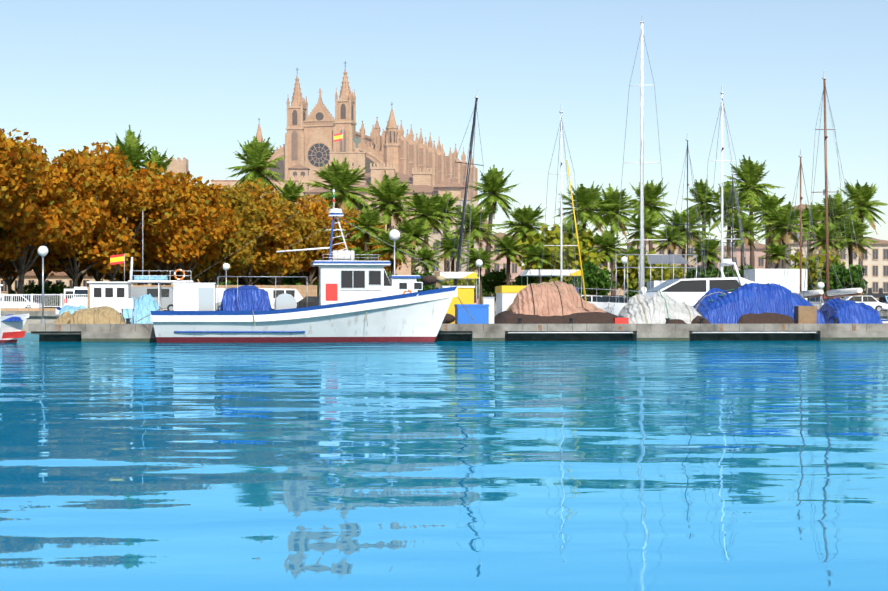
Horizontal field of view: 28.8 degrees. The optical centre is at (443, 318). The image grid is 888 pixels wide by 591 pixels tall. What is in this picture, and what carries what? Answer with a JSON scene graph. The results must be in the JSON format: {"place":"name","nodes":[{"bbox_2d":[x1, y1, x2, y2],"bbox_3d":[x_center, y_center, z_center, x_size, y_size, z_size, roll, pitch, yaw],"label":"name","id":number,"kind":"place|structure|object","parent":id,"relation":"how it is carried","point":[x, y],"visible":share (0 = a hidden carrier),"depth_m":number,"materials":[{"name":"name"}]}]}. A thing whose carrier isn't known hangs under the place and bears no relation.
{"place":"outdoors","nodes":[
{"label":"outdoors","id":0,"kind":"place"},
{"bbox_2d":[211,133,464,266],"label":"building","id":1,"kind":"structure","parent":0,"point":[419,182],"depth_m":412.58,"materials":[{"name":"stone"}]},
{"bbox_2d":[256,61,487,236],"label":"cathedral","id":2,"kind":"structure","parent":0,"point":[310,143],"depth_m":489.57,"materials":[{"name":"stone"}]},
{"bbox_2d":[0,333,887,590],"bbox_3d":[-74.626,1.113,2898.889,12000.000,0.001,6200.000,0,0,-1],"label":"water","id":3,"kind":"structure","parent":0,"point":[548,466],"depth_m":13.00,"materials":[{"name":"liquid"}]},
{"bbox_2d":[0,284,28,342],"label":"fishing boat","id":4,"kind":"object","parent":3,"relation":"in","point":[11,327],"visible":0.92,"depth_m":79.05,"materials":[{"name":"white paint"}]},
{"bbox_2d":[56,254,193,313],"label":"fishing boat","id":5,"kind":"object","parent":3,"relation":"in","point":[108,293],"visible":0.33,"depth_m":91.63,"materials":[{"name":"white paint"}]},
{"bbox_2d":[136,189,473,342],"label":"fishing boat","id":6,"kind":"object","parent":3,"relation":"in","point":[365,301],"visible":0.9,"depth_m":80.45,"materials":[{"name":"white paint"}]},
{"bbox_2d":[431,89,483,303],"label":"sailboat mast","id":7,"kind":"object","parent":3,"relation":"on","point":[464,205],"visible":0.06,"depth_m":100.16,"materials":[{"name":"black"}]},
{"bbox_2d":[28,318,887,341],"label":"fishing pier","id":8,"kind":"structure","parent":3,"relation":"in","point":[129,332],"depth_m":86.10,"materials":[{"name":"concrete"}]},
{"bbox_2d":[38,229,882,323],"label":"pier gear","id":9,"kind":"object","parent":8,"relation":"on","point":[555,302],"visible":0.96,"depth_m":87.77,"materials":[{"name":"blue fabric"}]},
{"bbox_2d":[434,269,583,303],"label":"boat awnings","id":10,"kind":"object","parent":3,"relation":"on","point":[473,275],"visible":0.25,"depth_m":106.78,"materials":[{"name":"white fabric"}]},
{"bbox_2d":[495,160,586,314],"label":"fishing boat","id":11,"kind":"object","parent":3,"relation":"on","point":[505,296],"visible":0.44,"depth_m":96.35,"materials":[{"name":"paint"}]},
{"bbox_2d":[540,104,584,300],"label":"sailboat mast","id":12,"kind":"object","parent":3,"relation":"in","point":[561,199],"visible":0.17,"depth_m":102.83,"materials":[{"name":"aluminium"},{"name":"wire"},{"name":"white paint"}]},
{"bbox_2d":[604,14,672,313],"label":"sailboat mast","id":13,"kind":"object","parent":3,"relation":"in","point":[643,289],"visible":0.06,"depth_m":100.31,"materials":[{"name":"aluminium"},{"name":"wire"},{"name":"white paint"}]},
{"bbox_2d":[582,259,754,315],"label":"motor yacht","id":14,"kind":"object","parent":3,"relation":"on","point":[692,291],"visible":0.12,"depth_m":100.30,"materials":[{"name":"white paint"},{"name":"dark glass"}]},
{"bbox_2d":[669,133,705,278],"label":"sailboat mast","id":15,"kind":"object","parent":3,"relation":"on","point":[687,223],"visible":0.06,"depth_m":118.04,"materials":[{"name":"white"}]},
{"bbox_2d":[616,254,806,301],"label":"white cabins","id":16,"kind":"object","parent":3,"relation":"on","point":[769,276],"visible":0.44,"depth_m":113.68,"materials":[{"name":"white paint"},{"name":"fibreglass"},{"name":"glass"}]},
{"bbox_2d":[700,86,748,277],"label":"sailboat mast","id":17,"kind":"object","parent":3,"relation":"in","point":[721,199],"visible":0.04,"depth_m":110.09,"materials":[{"name":"aluminium"},{"name":"steel wire"},{"name":"canvas"}]},
{"bbox_2d":[718,168,746,277],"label":"sailboat mast","id":18,"kind":"object","parent":3,"relation":"on","point":[732,242],"visible":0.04,"depth_m":123.53,"materials":[{"name":"white"}]},
{"bbox_2d":[784,149,825,308],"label":"sailboat mast","id":19,"kind":"object","parent":3,"relation":"in","point":[815,293],"visible":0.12,"depth_m":106.56,"materials":[{"name":"brown"}]},
{"bbox_2d":[803,70,887,322],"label":"sailboat mast","id":20,"kind":"object","parent":3,"relation":"in","point":[842,292],"visible":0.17,"depth_m":102.59,"materials":[{"name":"white"}]},
{"bbox_2d":[1,311,886,315],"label":"ground","id":21,"kind":"structure","parent":0,"point":[37,313],"depth_m":136.75,"materials":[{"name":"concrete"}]},
{"bbox_2d":[1,295,44,307],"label":"parked car","id":22,"kind":"object","parent":21,"relation":"on","point":[36,304],"visible":0.33,"depth_m":143.53,"materials":[{"name":"white"}]},
{"bbox_2d":[72,287,87,307],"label":"van","id":23,"kind":"object","parent":21,"relation":"on","point":[80,290],"visible":0.15,"depth_m":141.06,"materials":[{"name":"white"}]},
{"bbox_2d":[131,287,172,310],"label":"van","id":24,"kind":"object","parent":21,"relation":"on","point":[166,300],"visible":0.31,"depth_m":143.91,"materials":[{"name":"silver metal"}]},
{"bbox_2d":[259,288,302,308],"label":"van","id":25,"kind":"object","parent":21,"relation":"on","point":[296,295],"visible":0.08,"depth_m":151.21,"materials":[{"name":"white"}]},
{"bbox_2d":[296,296,318,307],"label":"parked car","id":26,"kind":"object","parent":21,"relation":"on","point":[315,299],"visible":0.12,"depth_m":151.10,"materials":[{"name":"grey"}]},
{"bbox_2d":[597,295,628,302],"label":"parked car","id":27,"kind":"object","parent":21,"relation":"on","point":[620,298],"visible":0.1,"depth_m":144.62,"materials":[{"name":"grey"}]},
{"bbox_2d":[842,296,887,310],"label":"parked car","id":28,"kind":"object","parent":21,"relation":"on","point":[874,303],"visible":0.33,"depth_m":145.36,"materials":[{"name":"white"}]},
{"bbox_2d":[0,0,887,265],"label":"sky","id":29,"kind":"structure","parent":0,"point":[197,78],"materials":[{"name":"blue"}]},
{"bbox_2d":[22,316,886,332],"bbox_3d":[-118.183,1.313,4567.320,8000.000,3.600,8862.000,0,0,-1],"label":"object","id":30,"kind":"structure","parent":0,"point":[37,319],"depth_m":137.06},
{"bbox_2d":[0,260,25,279],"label":"plane tree","id":31,"kind":"object","parent":30,"relation":"on","point":[9,266],"visible":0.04,"depth_m":184.57,"materials":[{"name":"brown plant"}]},
{"bbox_2d":[1,268,27,293],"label":"plane tree","id":32,"kind":"object","parent":30,"relation":"on","point":[9,281],"depth_m":203.26,"materials":[{"name":"brown plant"}]},
{"bbox_2d":[0,128,47,229],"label":"plane tree","id":33,"kind":"object","parent":30,"relation":"on","point":[19,166],"visible":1,"depth_m":145.72,"materials":[{"name":"orange plant"}]},
{"bbox_2d":[10,282,52,303],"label":"shrub","id":34,"kind":"object","parent":30,"relation":"on","point":[31,286],"visible":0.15,"depth_m":169.84,"materials":[{"name":"green plant"}]},
{"bbox_2d":[0,128,62,265],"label":"plane tree","id":35,"kind":"object","parent":30,"relation":"on","point":[2,259],"visible":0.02,"depth_m":170.99,"materials":[{"name":"orange plant"}]},
{"bbox_2d":[1,287,89,310],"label":"quay railing","id":36,"kind":"object","parent":30,"relation":"on","point":[40,309],"visible":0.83,"depth_m":137.49,"materials":[{"name":"metal"}]},
{"bbox_2d":[29,280,69,307],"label":"shrub","id":37,"kind":"object","parent":30,"relation":"on","point":[54,288],"visible":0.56,"depth_m":169.38,"materials":[{"name":"green plant"}]},
{"bbox_2d":[0,140,99,293],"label":"plane tree","id":38,"kind":"object","parent":30,"relation":"on","point":[55,216],"visible":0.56,"depth_m":155.99,"materials":[{"name":"orange plant"}]},
{"bbox_2d":[25,166,86,283],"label":"plane tree","id":39,"kind":"object","parent":30,"relation":"on","point":[38,275],"depth_m":179.45,"materials":[{"name":"orange plant"}]},
{"bbox_2d":[49,266,91,286],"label":"plane tree","id":40,"kind":"object","parent":30,"relation":"on","point":[80,278],"depth_m":207.21,"materials":[{"name":"brown plant"}]},
{"bbox_2d":[20,150,140,288],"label":"plane tree","id":41,"kind":"object","parent":30,"relation":"on","point":[101,243],"visible":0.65,"depth_m":167.24,"materials":[{"name":"orange plant"}]},
{"bbox_2d":[7,157,188,270],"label":"building","id":42,"kind":"structure","parent":30,"relation":"on","point":[178,165],"depth_m":328.40,"materials":[{"name":"stone"}]},
{"bbox_2d":[69,171,160,280],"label":"plane tree","id":43,"kind":"object","parent":30,"relation":"on","point":[97,275],"depth_m":189.46,"materials":[{"name":"orange plant"}]},
{"bbox_2d":[51,142,180,281],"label":"plane tree","id":44,"kind":"object","parent":30,"relation":"on","point":[145,201],"visible":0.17,"depth_m":178.71,"materials":[{"name":"orange plant"}]},
{"bbox_2d":[87,257,164,281],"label":"plane tree","id":45,"kind":"object","parent":30,"relation":"on","point":[136,270],"visible":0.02,"depth_m":199.81,"materials":[{"name":"brown plant"}]},
{"bbox_2d":[106,124,160,178],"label":"palm","id":46,"kind":"object","parent":30,"relation":"on","point":[132,148],"visible":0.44,"depth_m":297.59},
{"bbox_2d":[138,146,174,176],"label":"palm","id":47,"kind":"object","parent":30,"relation":"on","point":[155,156],"visible":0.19,"depth_m":302.43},
{"bbox_2d":[123,160,229,284],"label":"plane tree","id":48,"kind":"object","parent":30,"relation":"on","point":[175,246],"visible":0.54,"depth_m":186.60,"materials":[{"name":"orange plant"}]},
{"bbox_2d":[148,171,241,279],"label":"plane tree","id":49,"kind":"object","parent":30,"relation":"on","point":[227,230],"visible":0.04,"depth_m":196.57,"materials":[{"name":"orange plant"}]},
{"bbox_2d":[175,184,263,284],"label":"plane tree","id":50,"kind":"object","parent":30,"relation":"on","point":[239,259],"visible":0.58,"depth_m":206.77,"materials":[{"name":"orange plant"}]},
{"bbox_2d":[131,285,316,310],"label":"promenade garden wall","id":51,"kind":"structure","parent":30,"relation":"on","point":[302,290],"depth_m":167.48,"materials":[{"name":"stone"}]},
{"bbox_2d":[226,136,288,198],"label":"palm","id":52,"kind":"object","parent":30,"relation":"on","point":[257,154],"visible":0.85,"depth_m":287.56,"materials":[{"name":"plant"}]},
{"bbox_2d":[233,178,302,284],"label":"plane tree","id":53,"kind":"object","parent":30,"relation":"on","point":[269,259],"visible":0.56,"depth_m":218.85,"materials":[{"name":"orange plant"}]},
{"bbox_2d":[256,270,304,284],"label":"bush","id":54,"kind":"object","parent":30,"relation":"on","point":[289,280],"visible":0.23,"depth_m":240.48,"materials":[{"name":"green plant"}]},
{"bbox_2d":[236,193,331,284],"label":"plane tree","id":55,"kind":"object","parent":30,"relation":"on","point":[304,227],"visible":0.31,"depth_m":227.33,"materials":[{"name":"orange plant"}]},
{"bbox_2d":[274,177,306,211],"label":"palm","id":56,"kind":"object","parent":30,"relation":"on","point":[292,191],"visible":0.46,"depth_m":298.81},
{"bbox_2d":[297,234,350,287],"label":"plane tree","id":57,"kind":"object","parent":30,"relation":"on","point":[315,274],"visible":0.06,"depth_m":246.56,"materials":[{"name":"orange plant"}]},
{"bbox_2d":[294,194,358,284],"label":"plane tree","id":58,"kind":"object","parent":30,"relation":"on","point":[316,208],"visible":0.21,"depth_m":239.19,"materials":[{"name":"orange plant"}]},
{"bbox_2d":[302,157,380,213],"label":"palm","id":59,"kind":"object","parent":30,"relation":"on","point":[339,178],"visible":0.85,"depth_m":268.66,"materials":[{"name":"plant"}]},
{"bbox_2d":[336,207,386,267],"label":"plane tree","id":60,"kind":"object","parent":30,"relation":"on","point":[355,242],"visible":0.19,"depth_m":258.60,"materials":[{"name":"orange plant"}]},
{"bbox_2d":[347,246,375,260],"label":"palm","id":61,"kind":"object","parent":30,"relation":"on","point":[357,250],"visible":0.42,"depth_m":229.07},
{"bbox_2d":[341,205,387,260],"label":"palm","id":62,"kind":"object","parent":30,"relation":"on","point":[368,220],"visible":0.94,"depth_m":249.58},
{"bbox_2d":[345,233,401,273],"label":"plane tree","id":63,"kind":"object","parent":30,"relation":"on","point":[397,262],"visible":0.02,"depth_m":268.97,"materials":[{"name":"orange plant"}]},
{"bbox_2d":[357,170,419,272],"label":"palm","id":64,"kind":"object","parent":30,"relation":"on","point":[388,193],"visible":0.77,"depth_m":273.41,"materials":[{"name":"plant"}]},
{"bbox_2d":[366,229,421,274],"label":"palm","id":65,"kind":"object","parent":30,"relation":"on","point":[388,248],"visible":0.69,"depth_m":237.28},
{"bbox_2d":[393,217,434,274],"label":"palm","id":66,"kind":"object","parent":30,"relation":"on","point":[415,225],"visible":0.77,"depth_m":243.91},
{"bbox_2d":[392,190,456,271],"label":"palm","id":67,"kind":"object","parent":30,"relation":"on","point":[425,207],"visible":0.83,"depth_m":261.44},
{"bbox_2d":[408,245,441,272],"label":"palm","id":68,"kind":"object","parent":30,"relation":"on","point":[427,255],"visible":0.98,"depth_m":227.40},
{"bbox_2d":[411,269,444,291],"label":"bush","id":69,"kind":"object","parent":30,"relation":"on","point":[426,287],"visible":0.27,"depth_m":221.45,"materials":[{"name":"green plant"}]},
{"bbox_2d":[0,198,887,310],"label":"town buildings","id":70,"kind":"structure","parent":30,"relation":"on","point":[875,265],"depth_m":334.82,"materials":[{"name":"stone"}]},
{"bbox_2d":[428,191,462,283],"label":"palm","id":71,"kind":"object","parent":30,"relation":"on","point":[450,208],"visible":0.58,"depth_m":279.32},
{"bbox_2d":[428,231,476,271],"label":"palm","id":72,"kind":"object","parent":30,"relation":"on","point":[448,245],"visible":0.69,"depth_m":233.81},
{"bbox_2d":[32,267,887,310],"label":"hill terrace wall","id":73,"kind":"structure","parent":30,"relation":"on","point":[404,271],"depth_m":393.47,"materials":[{"name":"stone"}]},
{"bbox_2d":[442,278,478,297],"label":"bush","id":74,"kind":"object","parent":30,"relation":"on","point":[461,282],"visible":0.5,"depth_m":219.39,"materials":[{"name":"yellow plant"}]},
{"bbox_2d":[439,204,503,271],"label":"palm","id":75,"kind":"object","parent":30,"relation":"on","point":[474,230],"visible":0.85,"depth_m":254.43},
{"bbox_2d":[454,246,503,303],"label":"palm","id":76,"kind":"object","parent":30,"relation":"on","point":[475,255],"visible":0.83,"depth_m":225.50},
{"bbox_2d":[474,268,511,310],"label":"bush","id":77,"kind":"object","parent":30,"relation":"on","point":[498,278],"visible":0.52,"depth_m":239.57,"materials":[{"name":"green plant"}]},
{"bbox_2d":[468,165,520,294],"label":"palm","id":78,"kind":"object","parent":30,"relation":"on","point":[493,188],"visible":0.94,"depth_m":264.04,"materials":[{"name":"plant"}]},
{"bbox_2d":[485,235,526,285],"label":"palm","id":79,"kind":"object","parent":30,"relation":"on","point":[506,245],"visible":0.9,"depth_m":234.62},
{"bbox_2d":[492,204,551,269],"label":"palm","id":80,"kind":"object","parent":30,"relation":"on","point":[525,223],"visible":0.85,"depth_m":253.61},
{"bbox_2d":[223,256,823,307],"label":"street lamps","id":81,"kind":"object","parent":30,"relation":"on","point":[478,263],"visible":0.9,"depth_m":138.94,"materials":[{"name":"silver metal"}]},
{"bbox_2d":[510,272,547,285],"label":"bush","id":82,"kind":"object","parent":30,"relation":"on","point":[520,280],"visible":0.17,"depth_m":233.86,"materials":[{"name":"green plant"}]},
{"bbox_2d":[518,242,562,284],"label":"palm","id":83,"kind":"object","parent":30,"relation":"on","point":[535,251],"visible":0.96,"depth_m":228.89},
{"bbox_2d":[511,224,594,279],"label":"yellow tree","id":84,"kind":"object","parent":30,"relation":"on","point":[538,239],"visible":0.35,"depth_m":238.13,"materials":[{"name":"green plant"}]},
{"bbox_2d":[551,217,593,248],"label":"palm","id":85,"kind":"object","parent":30,"relation":"on","point":[569,224],"visible":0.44,"depth_m":239.69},
{"bbox_2d":[540,237,610,282],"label":"yellow tree","id":86,"kind":"object","parent":30,"relation":"on","point":[591,257],"visible":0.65,"depth_m":230.02,"materials":[{"name":"green plant"}]},
{"bbox_2d":[555,181,617,233],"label":"palm","id":87,"kind":"object","parent":30,"relation":"on","point":[584,198],"visible":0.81,"depth_m":268.95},
{"bbox_2d":[571,262,615,295],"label":"bush","id":88,"kind":"object","parent":30,"relation":"on","point":[600,280],"visible":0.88,"depth_m":223.04,"materials":[{"name":"green plant"}]},
{"bbox_2d":[588,228,631,295],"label":"palm","id":89,"kind":"object","parent":30,"relation":"on","point":[605,241],"visible":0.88,"depth_m":237.97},
{"bbox_2d":[589,183,639,294],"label":"palm","id":90,"kind":"object","parent":30,"relation":"on","point":[612,196],"visible":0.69,"depth_m":274.01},
{"bbox_2d":[610,248,667,289],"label":"yellow tree","id":91,"kind":"object","parent":30,"relation":"on","point":[618,273],"visible":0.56,"depth_m":226.72,"materials":[{"name":"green plant"}]},
{"bbox_2d":[617,212,667,256],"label":"palm","id":92,"kind":"object","parent":30,"relation":"on","point":[650,224],"visible":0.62,"depth_m":250.06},
{"bbox_2d":[623,178,671,251],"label":"palm","id":93,"kind":"object","parent":30,"relation":"on","point":[652,193],"visible":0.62,"depth_m":279.27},
{"bbox_2d":[638,264,686,285],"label":"bush","id":94,"kind":"object","parent":30,"relation":"on","point":[663,276],"visible":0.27,"depth_m":225.91,"materials":[{"name":"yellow plant"}]},
{"bbox_2d":[648,225,691,265],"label":"palm","id":95,"kind":"object","parent":30,"relation":"on","point":[673,232],"visible":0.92,"depth_m":240.46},
{"bbox_2d":[653,207,716,278],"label":"palm","id":96,"kind":"object","parent":30,"relation":"on","point":[677,216],"visible":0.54,"depth_m":254.25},
{"bbox_2d":[680,175,720,269],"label":"palm","id":97,"kind":"object","parent":30,"relation":"on","point":[700,188],"visible":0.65,"depth_m":284.19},
{"bbox_2d":[683,263,720,278],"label":"bush","id":98,"kind":"object","parent":30,"relation":"on","point":[692,274],"visible":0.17,"depth_m":229.42,"materials":[{"name":"green plant"}]},
{"bbox_2d":[681,236,728,270],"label":"palm","id":99,"kind":"object","parent":30,"relation":"on","point":[711,245],"visible":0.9,"depth_m":235.02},
{"bbox_2d":[695,181,757,267],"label":"palm","id":100,"kind":"object","parent":30,"relation":"on","point":[727,192],"visible":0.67,"depth_m":279.92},
{"bbox_2d":[718,263,752,277],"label":"garden tree","id":101,"kind":"object","parent":30,"relation":"on","point":[729,270],"visible":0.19,"depth_m":219.95,"materials":[{"name":"green plant"}]},
{"bbox_2d":[723,212,763,265],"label":"palm","id":102,"kind":"object","parent":30,"relation":"on","point":[748,224],"visible":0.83,"depth_m":250.44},
{"bbox_2d":[723,155,783,268],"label":"palm","id":103,"kind":"object","parent":30,"relation":"on","point":[749,172],"visible":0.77,"depth_m":300.90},
{"bbox_2d":[747,191,793,268],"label":"palm","id":104,"kind":"object","parent":30,"relation":"on","point":[769,201],"visible":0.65,"depth_m":275.43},
{"bbox_2d":[756,242,792,268],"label":"palm","id":105,"kind":"object","parent":30,"relation":"on","point":[776,251],"visible":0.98,"depth_m":232.29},
{"bbox_2d":[752,201,815,268],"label":"palm","id":106,"kind":"object","parent":30,"relation":"on","point":[779,219],"visible":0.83,"depth_m":254.60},
{"bbox_2d":[792,201,831,259],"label":"palm","id":107,"kind":"object","parent":30,"relation":"on","point":[816,215],"visible":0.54,"depth_m":263.27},
{"bbox_2d":[785,248,845,289],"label":"yellow tree","id":108,"kind":"object","parent":30,"relation":"on","point":[813,266],"visible":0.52,"depth_m":229.46,"materials":[{"name":"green plant"}]},
{"bbox_2d":[803,224,846,296],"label":"palm","id":109,"kind":"object","parent":30,"relation":"on","point":[820,236],"visible":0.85,"depth_m":240.63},
{"bbox_2d":[812,190,867,298],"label":"palm","id":110,"kind":"object","parent":30,"relation":"on","point":[837,202],"visible":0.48,"depth_m":270.31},
{"bbox_2d":[819,261,867,298],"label":"bush","id":111,"kind":"object","parent":30,"relation":"on","point":[835,283],"visible":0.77,"depth_m":225.86,"materials":[{"name":"green plant"}]},
{"bbox_2d":[820,217,881,265],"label":"palm","id":112,"kind":"object","parent":30,"relation":"on","point":[858,231],"visible":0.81,"depth_m":245.18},
{"bbox_2d":[837,179,887,295],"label":"palm","id":113,"kind":"object","parent":30,"relation":"on","point":[864,193],"visible":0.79,"depth_m":291.18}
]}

